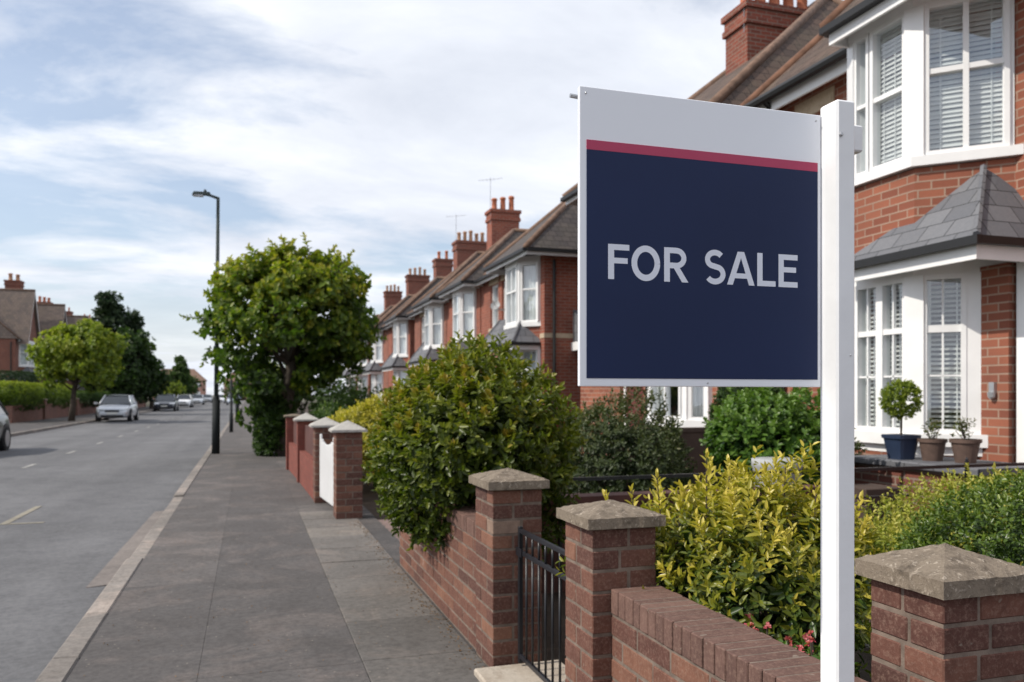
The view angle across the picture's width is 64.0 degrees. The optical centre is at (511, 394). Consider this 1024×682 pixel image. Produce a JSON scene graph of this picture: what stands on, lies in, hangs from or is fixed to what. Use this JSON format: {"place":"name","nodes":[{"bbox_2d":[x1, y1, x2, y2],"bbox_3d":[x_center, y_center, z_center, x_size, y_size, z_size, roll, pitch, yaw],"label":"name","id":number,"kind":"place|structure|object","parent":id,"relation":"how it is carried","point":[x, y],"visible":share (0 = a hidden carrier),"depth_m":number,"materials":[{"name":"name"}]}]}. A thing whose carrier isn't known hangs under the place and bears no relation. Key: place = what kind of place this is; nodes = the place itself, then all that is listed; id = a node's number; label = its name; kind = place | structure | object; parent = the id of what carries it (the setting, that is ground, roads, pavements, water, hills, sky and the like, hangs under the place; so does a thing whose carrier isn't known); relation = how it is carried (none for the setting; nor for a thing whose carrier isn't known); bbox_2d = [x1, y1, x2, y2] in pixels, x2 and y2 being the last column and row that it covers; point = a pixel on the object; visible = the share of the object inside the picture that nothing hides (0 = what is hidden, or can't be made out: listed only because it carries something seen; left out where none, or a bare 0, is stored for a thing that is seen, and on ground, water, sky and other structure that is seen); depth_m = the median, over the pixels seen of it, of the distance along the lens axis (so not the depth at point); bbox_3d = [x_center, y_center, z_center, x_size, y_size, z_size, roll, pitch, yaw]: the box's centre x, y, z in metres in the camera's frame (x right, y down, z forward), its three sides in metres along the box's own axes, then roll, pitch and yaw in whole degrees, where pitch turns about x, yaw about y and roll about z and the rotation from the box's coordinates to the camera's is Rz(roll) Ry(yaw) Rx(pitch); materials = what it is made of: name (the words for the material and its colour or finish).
{"place":"outdoors","nodes":[
{"label":"outdoors","id":0,"kind":"place"},
{"bbox_2d":[0,288,45,382],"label":"brick house","id":1,"kind":"structure","parent":0,"point":[19,325],"depth_m":57.40,"materials":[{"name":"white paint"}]},
{"bbox_2d":[18,341,34,367],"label":"bay window","id":2,"kind":"structure","parent":1,"relation":"in","point":[23,362],"depth_m":57.54,"materials":[{"name":"white paint"}]},
{"bbox_2d":[3,273,71,393],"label":"brick house","id":3,"kind":"structure","parent":0,"point":[50,316],"depth_m":67.24,"materials":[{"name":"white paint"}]},
{"bbox_2d":[37,296,88,390],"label":"brick house","id":4,"kind":"structure","parent":0,"point":[72,319],"depth_m":77.43,"materials":[{"name":"brown paint"}]},
{"bbox_2d":[10,407,152,432],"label":"pavement","id":5,"kind":"structure","parent":0,"point":[25,426],"depth_m":40.02,"materials":[{"name":"concrete"}]},
{"bbox_2d":[24,318,130,420],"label":"lime tree","id":6,"kind":"object","parent":5,"relation":"on","point":[83,351],"visible":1,"depth_m":41.24,"materials":[{"name":"green plant"}]},
{"bbox_2d":[102,326,163,396],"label":"dark tree","id":7,"kind":"object","parent":5,"relation":"on","point":[139,372],"visible":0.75,"depth_m":57.72,"materials":[{"name":"green plant"}]},
{"bbox_2d":[119,309,146,397],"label":"evergreen tree","id":8,"kind":"object","parent":5,"relation":"on","point":[137,324],"visible":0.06,"depth_m":76.56,"materials":[{"name":"green plant"}]},
{"bbox_2d":[135,354,172,408],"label":"dark tree","id":9,"kind":"object","parent":5,"relation":"on","point":[159,388],"visible":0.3,"depth_m":78.82,"materials":[{"name":"green plant"}]},
{"bbox_2d":[163,381,186,396],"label":"roadside tree","id":10,"kind":"object","parent":5,"relation":"on","point":[176,389],"visible":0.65,"depth_m":97.52,"materials":[{"name":"green plant"}]},
{"bbox_2d":[169,355,192,397],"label":"conifer tree","id":11,"kind":"object","parent":5,"relation":"on","point":[180,372],"visible":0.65,"depth_m":103.60,"materials":[{"name":"green plant"}]},
{"bbox_2d":[0,400,243,681],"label":"road","id":12,"kind":"structure","parent":0,"point":[106,499],"depth_m":10.90,"materials":[{"name":"asphalt"}]},
{"bbox_2d":[0,402,10,450],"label":"parked car","id":13,"kind":"object","parent":12,"relation":"on","point":[5,437],"visible":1,"depth_m":21.50,"materials":[{"name":"grey paint"}]},
{"bbox_2d":[0,506,43,524],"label":"bay marking","id":14,"kind":"object","parent":12,"relation":"on","point":[9,521],"visible":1,"depth_m":9.72,"materials":[{"name":"paint"}]},
{"bbox_2d":[94,395,138,421],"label":"parked car","id":15,"kind":"object","parent":12,"relation":"on","point":[117,406],"visible":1,"depth_m":44.41,"materials":[{"name":"silver metal"}]},
{"bbox_2d":[86,511,163,587],"bbox_3d":[-3.810,1.476,8.308,0.200,0.016,4.250,0,0,-18],"label":"dropped kerb apron","id":16,"kind":"object","parent":12,"relation":"on","point":[106,573],"visible":0.64,"depth_m":7.52,"materials":[{"name":"concrete"}]},
{"bbox_2d":[152,394,178,410],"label":"parked car","id":17,"kind":"object","parent":12,"relation":"on","point":[165,401],"visible":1,"depth_m":71.05,"materials":[{"name":"grey paint"}]},
{"bbox_2d":[177,394,193,407],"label":"parked car","id":18,"kind":"object","parent":12,"relation":"on","point":[185,400],"visible":0.66,"depth_m":91.11,"materials":[{"name":"white paint"}]},
{"bbox_2d":[192,394,204,404],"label":"parked car","id":19,"kind":"object","parent":12,"relation":"on","point":[198,398],"visible":0.66,"depth_m":115.06,"materials":[{"name":"silver metal"}]},
{"bbox_2d":[153,369,206,397],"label":"distant house","id":20,"kind":"structure","parent":0,"point":[193,372],"depth_m":192.70,"materials":[{"name":"pink paint"}]},
{"bbox_2d":[146,395,377,519],"bbox_3d":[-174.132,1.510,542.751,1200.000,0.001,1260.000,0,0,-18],"label":"ground","id":21,"kind":"structure","parent":0,"point":[148,403],"depth_m":149.91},
{"bbox_2d":[0,380,45,411],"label":"clipped hedge","id":22,"kind":"object","parent":21,"relation":"on","point":[23,392],"visible":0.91,"depth_m":41.07,"materials":[{"name":"green plant"}]},
{"bbox_2d":[5,404,42,423],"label":"front wall","id":23,"kind":"structure","parent":21,"relation":"on","point":[17,416],"depth_m":41.18,"materials":[{"name":"brick"}]},
{"bbox_2d":[0,370,52,403],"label":"dark hedge","id":24,"kind":"object","parent":21,"relation":"on","point":[25,376],"visible":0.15,"depth_m":48.70,"materials":[{"name":"green plant"}]},
{"bbox_2d":[28,382,77,408],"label":"clipped hedge","id":25,"kind":"object","parent":21,"relation":"on","point":[60,396],"visible":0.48,"depth_m":48.80,"materials":[{"name":"green plant"}]},
{"bbox_2d":[47,403,75,418],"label":"front wall","id":26,"kind":"structure","parent":21,"relation":"on","point":[57,411],"depth_m":48.45,"materials":[{"name":"brick"}]},
{"bbox_2d":[76,390,102,407],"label":"clipped hedge","id":27,"kind":"object","parent":21,"relation":"on","point":[84,396],"visible":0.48,"depth_m":57.89,"materials":[{"name":"green plant"}]},
{"bbox_2d":[79,402,100,414],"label":"front wall","id":28,"kind":"structure","parent":21,"relation":"on","point":[87,410],"depth_m":57.38,"materials":[{"name":"brick"}]},
{"bbox_2d":[11,403,196,436],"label":"kerb","id":29,"kind":"structure","parent":21,"relation":"on","point":[45,429],"depth_m":35.09,"materials":[{"name":"concrete"}]},
{"bbox_2d":[84,290,133,390],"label":"evergreen tree","id":30,"kind":"object","parent":21,"relation":"on","point":[109,312],"visible":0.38,"depth_m":73.73,"materials":[{"name":"green plant"}]},
{"bbox_2d":[35,400,244,681],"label":"kerb","id":31,"kind":"structure","parent":21,"relation":"on","point":[63,662],"depth_m":5.41,"materials":[{"name":"concrete"}]},
{"bbox_2d":[155,373,204,395],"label":"distant tree","id":32,"kind":"object","parent":21,"relation":"on","point":[194,381],"visible":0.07,"depth_m":148.71,"materials":[{"name":"green plant"}]},
{"bbox_2d":[219,381,247,399],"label":"distant tree","id":33,"kind":"object","parent":21,"relation":"on","point":[228,390],"visible":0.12,"depth_m":193.06,"materials":[{"name":"green plant"}]},
{"bbox_2d":[361,284,414,399],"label":"brick house","id":34,"kind":"structure","parent":21,"relation":"on","point":[380,355],"depth_m":47.14,"materials":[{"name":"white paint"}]},
{"bbox_2d":[371,374,382,399],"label":"bay window","id":35,"kind":"structure","parent":34,"relation":"in","point":[376,379],"depth_m":47.13,"materials":[{"name":"white paint"}]},
{"bbox_2d":[371,330,382,362],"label":"bay window","id":36,"kind":"structure","parent":34,"relation":"in","point":[378,347],"depth_m":47.13,"materials":[{"name":"white paint"}]},
{"bbox_2d":[380,267,444,388],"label":"brick house","id":37,"kind":"structure","parent":21,"relation":"on","point":[399,324],"depth_m":39.91,"materials":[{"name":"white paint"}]},
{"bbox_2d":[392,319,407,357],"bbox_3d":[-5.543,-2.735,40.387,0.540,1.870,2.070,0,0,-18],"label":"bay window","id":38,"kind":"structure","parent":37,"relation":"in","point":[400,326],"depth_m":39.81,"materials":[{"name":"white paint"}]},
{"bbox_2d":[393,370,407,385],"bbox_3d":[-5.543,-0.380,40.387,0.540,1.820,2.070,0,0,-18],"label":"bay window","id":39,"kind":"structure","parent":37,"relation":"in","point":[397,373],"depth_m":39.82,"materials":[{"name":"white paint"}]},
{"bbox_2d":[406,251,484,378],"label":"brick house","id":40,"kind":"structure","parent":21,"relation":"on","point":[428,313],"depth_m":33.32,"materials":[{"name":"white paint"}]},
{"bbox_2d":[423,302,443,349],"bbox_3d":[-3.213,-2.735,33.153,0.558,1.870,2.070,0,0,-18],"label":"bay window","id":41,"kind":"structure","parent":40,"relation":"in","point":[433,311],"depth_m":32.62,"materials":[{"name":"white paint"}]},
{"bbox_2d":[436,215,527,376],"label":"brick house","id":42,"kind":"structure","parent":21,"relation":"on","point":[460,294],"depth_m":28.44,"materials":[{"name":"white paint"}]},
{"bbox_2d":[451,286,475,341],"bbox_3d":[-1.732,-2.735,28.509,0.540,1.870,2.020,0,0,-18],"label":"bay window","id":43,"kind":"structure","parent":42,"relation":"in","point":[464,302],"depth_m":27.95,"materials":[{"name":"white paint"}]},
{"bbox_2d":[472,177,580,428],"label":"brick house","id":44,"kind":"structure","parent":21,"relation":"on","point":[529,294],"depth_m":21.57,"materials":[{"name":"red brick"}]},
{"bbox_2d":[493,284,497,326],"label":"window","id":45,"kind":"structure","parent":44,"relation":"in","point":[496,286],"depth_m":26.01,"materials":[{"name":"white paint"}]},
{"bbox_2d":[504,255,540,329],"bbox_3d":[0.200,-2.735,22.486,0.540,1.870,2.170,0,0,-18],"label":"bay window","id":46,"kind":"structure","parent":44,"relation":"in","point":[522,275],"depth_m":21.90,"materials":[{"name":"white paint"}]},
{"bbox_2d":[506,350,539,399],"bbox_3d":[0.200,-0.380,22.486,0.540,1.820,2.170,0,0,-18],"label":"bay window","id":47,"kind":"structure","parent":44,"relation":"in","point":[535,354],"depth_m":21.81,"materials":[{"name":"white paint"}]},
{"bbox_2d":[66,401,475,681],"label":"pavement","id":48,"kind":"structure","parent":0,"point":[244,501],"depth_m":5.59,"materials":[{"name":"concrete"}]},
{"bbox_2d":[192,189,219,453],"bbox_3d":[-7.063,-1.670,18.922,0.604,6.101,0.230,0,0,-18],"label":"street lamp","id":49,"kind":"object","parent":48,"relation":"on","point":[216,424],"visible":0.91,"depth_m":18.96,"materials":[{"name":"metal"}]},
{"bbox_2d":[229,377,232,431],"bbox_3d":[-10.213,0.365,29.805,0.135,2.030,0.128,0,0,-18],"label":"street post","id":50,"kind":"object","parent":48,"relation":"on","point":[231,412],"visible":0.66,"depth_m":29.77,"materials":[{"name":"metal"}]},
{"bbox_2d":[252,366,289,456],"bbox_3d":[-5.501,0.473,18.654,0.846,2.229,1.674,0,0,-18],"label":"ivy hedge","id":51,"kind":"object","parent":48,"relation":"on","point":[265,444],"visible":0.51,"depth_m":18.09,"materials":[{"name":"green plant"}]},
{"bbox_2d":[179,232,387,455],"bbox_3d":[-5.150,-1.089,18.649,4.418,5.047,4.293,0,0,-18],"label":"maple tree","id":52,"kind":"object","parent":48,"relation":"on","point":[287,292],"visible":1,"depth_m":17.81,"materials":[{"name":"green plant"}]},
{"bbox_2d":[284,414,299,469],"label":"wall pillar","id":53,"kind":"structure","parent":48,"relation":"on","point":[289,426],"depth_m":14.97,"materials":[{"name":"red brick"}]},
{"bbox_2d":[289,421,296,477],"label":"red wall","id":54,"kind":"structure","parent":48,"relation":"on","point":[293,457],"depth_m":14.36,"materials":[{"name":"brick"}]},
{"bbox_2d":[300,425,312,498],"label":"red wall","id":55,"kind":"structure","parent":48,"relation":"on","point":[306,469],"depth_m":11.81,"materials":[{"name":"brick"}]},
{"bbox_2d":[293,413,319,482],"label":"wall pillar","id":56,"kind":"structure","parent":48,"relation":"on","point":[303,420],"depth_m":12.81,"materials":[{"name":"red brick"}]},
{"bbox_2d":[309,417,339,502],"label":"wall pillar","id":57,"kind":"structure","parent":48,"relation":"on","point":[322,426],"depth_m":10.38,"materials":[{"name":"brick"}]},
{"bbox_2d":[320,434,333,505],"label":"white gate","id":58,"kind":"structure","parent":57,"relation":"attached to","point":[326,472],"depth_m":9.82,"materials":[{"name":"paint"}]},
{"bbox_2d":[328,420,367,518],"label":"wall pillar","id":59,"kind":"structure","parent":48,"relation":"on","point":[347,469],"depth_m":9.07,"materials":[{"name":"brick"}]},
{"bbox_2d":[299,511,486,681],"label":"pavement slabs","id":60,"kind":"structure","parent":48,"relation":"on","point":[406,644],"depth_m":5.14,"materials":[{"name":"concrete"}]},
{"bbox_2d":[84,520,483,676],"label":"fallen leaves","id":61,"kind":"object","parent":60,"relation":"on","point":[380,588],"visible":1,"depth_m":5.48,"materials":[{"name":"brown plant"}]},
{"bbox_2d":[400,496,475,649],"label":"garden wall","id":62,"kind":"structure","parent":48,"relation":"on","point":[444,579],"depth_m":4.93,"materials":[{"name":"brick"}]},
{"bbox_2d":[469,468,549,666],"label":"gate pillar","id":63,"kind":"structure","parent":48,"relation":"on","point":[508,501],"depth_m":4.11,"materials":[{"name":"brick"}]},
{"bbox_2d":[474,660,565,681],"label":"doorstep","id":64,"kind":"object","parent":48,"relation":"on","point":[523,672],"depth_m":3.95,"materials":[{"name":"stone"}]},
{"bbox_2d":[556,499,665,681],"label":"gate pillar","id":65,"kind":"structure","parent":48,"relation":"on","point":[609,544],"depth_m":2.93,"materials":[{"name":"brick"}]},
{"bbox_2d":[516,526,565,681],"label":"iron gate","id":66,"kind":"structure","parent":65,"relation":"attached to","point":[520,554],"depth_m":3.81,"materials":[{"name":"metal"}]},
{"bbox_2d":[611,585,866,681],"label":"garden wall","id":67,"kind":"structure","parent":48,"relation":"on","point":[660,633],"depth_m":2.46,"materials":[{"name":"brick"}]},
{"bbox_2d":[349,305,394,399],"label":"brick house","id":68,"kind":"structure","parent":0,"point":[367,379],"depth_m":53.00,"materials":[{"name":"brick"}]},
{"bbox_2d":[358,376,367,397],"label":"bay window","id":69,"kind":"structure","parent":68,"relation":"in","point":[362,378],"depth_m":53.03,"materials":[{"name":"white paint"}]},
{"bbox_2d":[378,519,399,540],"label":"driveway","id":70,"kind":"structure","parent":0,"point":[386,524],"depth_m":8.69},
{"bbox_2d":[0,0,843,394],"label":"sky","id":71,"kind":"structure","parent":0,"point":[362,126],"materials":[{"name":"white"}]},
{"bbox_2d":[296,402,870,664],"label":"garden soil","id":72,"kind":"structure","parent":0,"point":[369,496],"depth_m":5.30,"materials":[{"name":"soil"}]},
{"bbox_2d":[283,377,311,413],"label":"distant tree","id":73,"kind":"object","parent":72,"relation":"on","point":[300,397],"visible":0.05,"depth_m":57.81,"materials":[{"name":"green plant"}]},
{"bbox_2d":[313,400,368,445],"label":"garden shrub","id":74,"kind":"object","parent":72,"relation":"on","point":[319,413],"visible":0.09,"depth_m":14.24,"materials":[{"name":"green plant"}]},
{"bbox_2d":[312,374,370,412],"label":"garden shrub","id":75,"kind":"object","parent":72,"relation":"on","point":[337,387],"visible":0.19,"depth_m":24.39,"materials":[{"name":"green plant"}]},
{"bbox_2d":[328,391,399,488],"bbox_3d":[-1.978,0.689,12.123,1.888,1.482,2.160,0,0,-18],"label":"yellow shrub","id":76,"kind":"object","parent":72,"relation":"on","point":[365,411],"visible":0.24,"depth_m":11.69,"materials":[{"name":"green plant"}]},
{"bbox_2d":[307,384,536,433],"bbox_3d":[-1.935,0.661,19.341,5.691,1.809,1.658,0,0,-18],"label":"green hedge","id":77,"kind":"object","parent":72,"relation":"on","point":[313,397],"visible":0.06,"depth_m":18.53,"materials":[{"name":"green plant"}]},
{"bbox_2d":[359,329,588,561],"bbox_3d":[-0.289,0.480,5.534,1.401,1.857,1.714,0,0,-18],"label":"glossy shrub","id":78,"kind":"object","parent":72,"relation":"on","point":[435,440],"visible":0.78,"depth_m":5.08,"materials":[{"name":"green plant"}]},
{"bbox_2d":[542,387,697,493],"bbox_3d":[1.015,0.653,7.848,1.547,1.587,1.894,0,0,-18],"label":"rose shrub","id":79,"kind":"object","parent":72,"relation":"on","point":[611,440],"visible":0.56,"depth_m":7.55,"materials":[{"name":"green plant"}]},
{"bbox_2d":[613,427,724,487],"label":"boundary wall","id":80,"kind":"structure","parent":72,"relation":"on","point":[692,436],"depth_m":10.01,"materials":[{"name":"brown brick"}]},
{"bbox_2d":[541,484,820,592],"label":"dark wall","id":81,"kind":"structure","parent":72,"relation":"on","point":[595,497],"depth_m":5.90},
{"bbox_2d":[708,387,787,425],"bbox_3d":[3.073,0.558,10.323,1.240,1.692,1.154,0,0,-18],"label":"dark shrub","id":82,"kind":"object","parent":72,"relation":"on","point":[723,392],"visible":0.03,"depth_m":10.20,"materials":[{"name":"green plant"}]},
{"bbox_2d":[751,457,802,485],"bbox_3d":[2.294,0.968,7.090,0.426,0.825,0.426,0,0,-18],"label":"pale planter","id":83,"kind":"object","parent":72,"relation":"on","point":[762,459],"visible":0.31,"depth_m":6.97,"materials":[{"name":"stone"}]},
{"bbox_2d":[699,387,855,487],"bbox_3d":[2.508,0.581,7.884,1.368,1.655,1.545,0,0,-18],"label":"ivy shrub","id":84,"kind":"object","parent":72,"relation":"on","point":[781,422],"visible":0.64,"depth_m":7.51,"materials":[{"name":"green plant"}]},
{"bbox_2d":[553,457,1023,596],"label":"iron railing","id":85,"kind":"object","parent":72,"relation":"on","point":[598,478],"visible":0.2,"depth_m":6.31,"materials":[{"name":"metal"}]},
{"bbox_2d":[854,647,871,681],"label":"raised bed soil","id":86,"kind":"structure","parent":72,"relation":"on","point":[863,673],"depth_m":3.31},
{"bbox_2d":[555,440,893,677],"bbox_3d":[0.826,0.669,3.139,0.945,0.991,1.302,0,0,-32],"label":"gold shrub","id":87,"kind":"object","parent":86,"relation":"on","point":[736,560],"visible":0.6,"depth_m":2.86,"materials":[{"name":"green plant"}]},
{"bbox_2d":[778,633,808,650],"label":"flower plant","id":88,"kind":"object","parent":86,"relation":"on","point":[804,638],"visible":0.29,"depth_m":2.50,"materials":[{"name":"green plant"}]},
{"bbox_2d":[801,636,820,659],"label":"flower plant","id":89,"kind":"object","parent":86,"relation":"on","point":[810,651],"visible":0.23,"depth_m":2.37,"materials":[{"name":"green plant"}]},
{"bbox_2d":[804,630,858,664],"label":"flower plant","id":90,"kind":"object","parent":86,"relation":"on","point":[811,635],"visible":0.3,"depth_m":2.44,"materials":[{"name":"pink plant"}]},
{"bbox_2d":[886,468,1023,565],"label":"box shrub","id":91,"kind":"object","parent":86,"relation":"on","point":[978,520],"visible":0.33,"depth_m":3.31,"materials":[{"name":"green plant"}]},
{"bbox_2d":[854,437,875,483],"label":"trailing plant","id":92,"kind":"object","parent":72,"relation":"on","point":[859,445],"depth_m":8.52,"materials":[{"name":"green plant"}]},
{"bbox_2d":[763,504,985,648],"bbox_3d":[1.776,1.007,4.020,1.116,0.876,1.016,0,0,-18],"label":"pale privet","id":93,"kind":"object","parent":72,"relation":"on","point":[881,541],"visible":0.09,"depth_m":3.96,"materials":[{"name":"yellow plant"}]},
{"bbox_2d":[854,483,902,544],"bbox_3d":[3.146,1.085,7.216,0.400,0.550,0.380,0,0,-18],"label":"wooden planter","id":94,"kind":"object","parent":72,"relation":"on","point":[870,489],"visible":0.2,"depth_m":7.04,"materials":[{"name":"brown wood"}]},
{"bbox_2d":[854,454,1023,547],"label":"brick ledge","id":95,"kind":"object","parent":72,"relation":"on","point":[888,477],"visible":0.26,"depth_m":7.64,"materials":[{"name":"brown stone"}]},
{"bbox_2d":[878,378,923,459],"bbox_3d":[3.747,0.234,7.892,0.404,0.780,0.401,0,0,-43],"label":"plant pot","id":96,"kind":"object","parent":95,"relation":"on","point":[900,446],"visible":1,"depth_m":7.81,"materials":[{"name":"blue plastic"}]},
{"bbox_2d":[917,417,947,460],"bbox_3d":[3.955,0.420,7.707,0.258,0.407,0.258,0,0,-18],"label":"plant pot","id":97,"kind":"object","parent":95,"relation":"on","point":[932,449],"visible":1,"depth_m":7.64,"materials":[{"name":"brown ceramic"}]},
{"bbox_2d":[949,416,982,462],"bbox_3d":[4.136,0.411,7.471,0.268,0.426,0.268,0,0,-18],"label":"plant pot","id":98,"kind":"object","parent":95,"relation":"on","point":[964,447],"visible":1,"depth_m":7.41,"materials":[{"name":"brown ceramic"}]},
{"bbox_2d":[855,543,1023,681],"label":"gate pillar","id":99,"kind":"structure","parent":72,"relation":"on","point":[944,612],"depth_m":1.95,"materials":[{"name":"brick"}]},
{"bbox_2d":[860,462,1023,565],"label":"pale privet","id":100,"kind":"object","parent":72,"relation":"on","point":[938,489],"visible":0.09,"depth_m":4.81,"materials":[{"name":"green plant"}]},
{"bbox_2d":[560,0,842,457],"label":"brick house","id":101,"kind":"structure","parent":0,"point":[765,41],"depth_m":15.63,"materials":[{"name":"red brick"}]},
{"bbox_2d":[646,387,711,426],"bbox_3d":[2.699,-0.380,13.679,0.418,1.820,1.970,0,0,-18],"label":"bay window","id":102,"kind":"structure","parent":101,"relation":"in","point":[693,402],"depth_m":13.10,"materials":[{"name":"white paint"}]},
{"bbox_2d":[569,86,861,681],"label":"for sale sign","id":103,"kind":"object","parent":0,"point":[715,244],"visible":1,"depth_m":1.54,"materials":[{"name":"metal"}]},
{"bbox_2d":[740,0,1023,467],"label":"brick house","id":104,"kind":"structure","parent":0,"point":[933,90],"depth_m":8.55,"materials":[{"name":"red brick"}]},
{"bbox_2d":[847,0,1023,188],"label":"bay window","id":105,"kind":"structure","parent":104,"relation":"in","point":[908,27],"depth_m":8.55,"materials":[{"name":"white paint"}]},
{"bbox_2d":[854,259,1017,455],"bbox_3d":[4.412,-0.375,9.155,0.836,2.010,2.540,0,0,-18],"label":"bay window","id":106,"kind":"structure","parent":104,"relation":"in","point":[916,329],"depth_m":8.59,"materials":[{"name":"white paint"}]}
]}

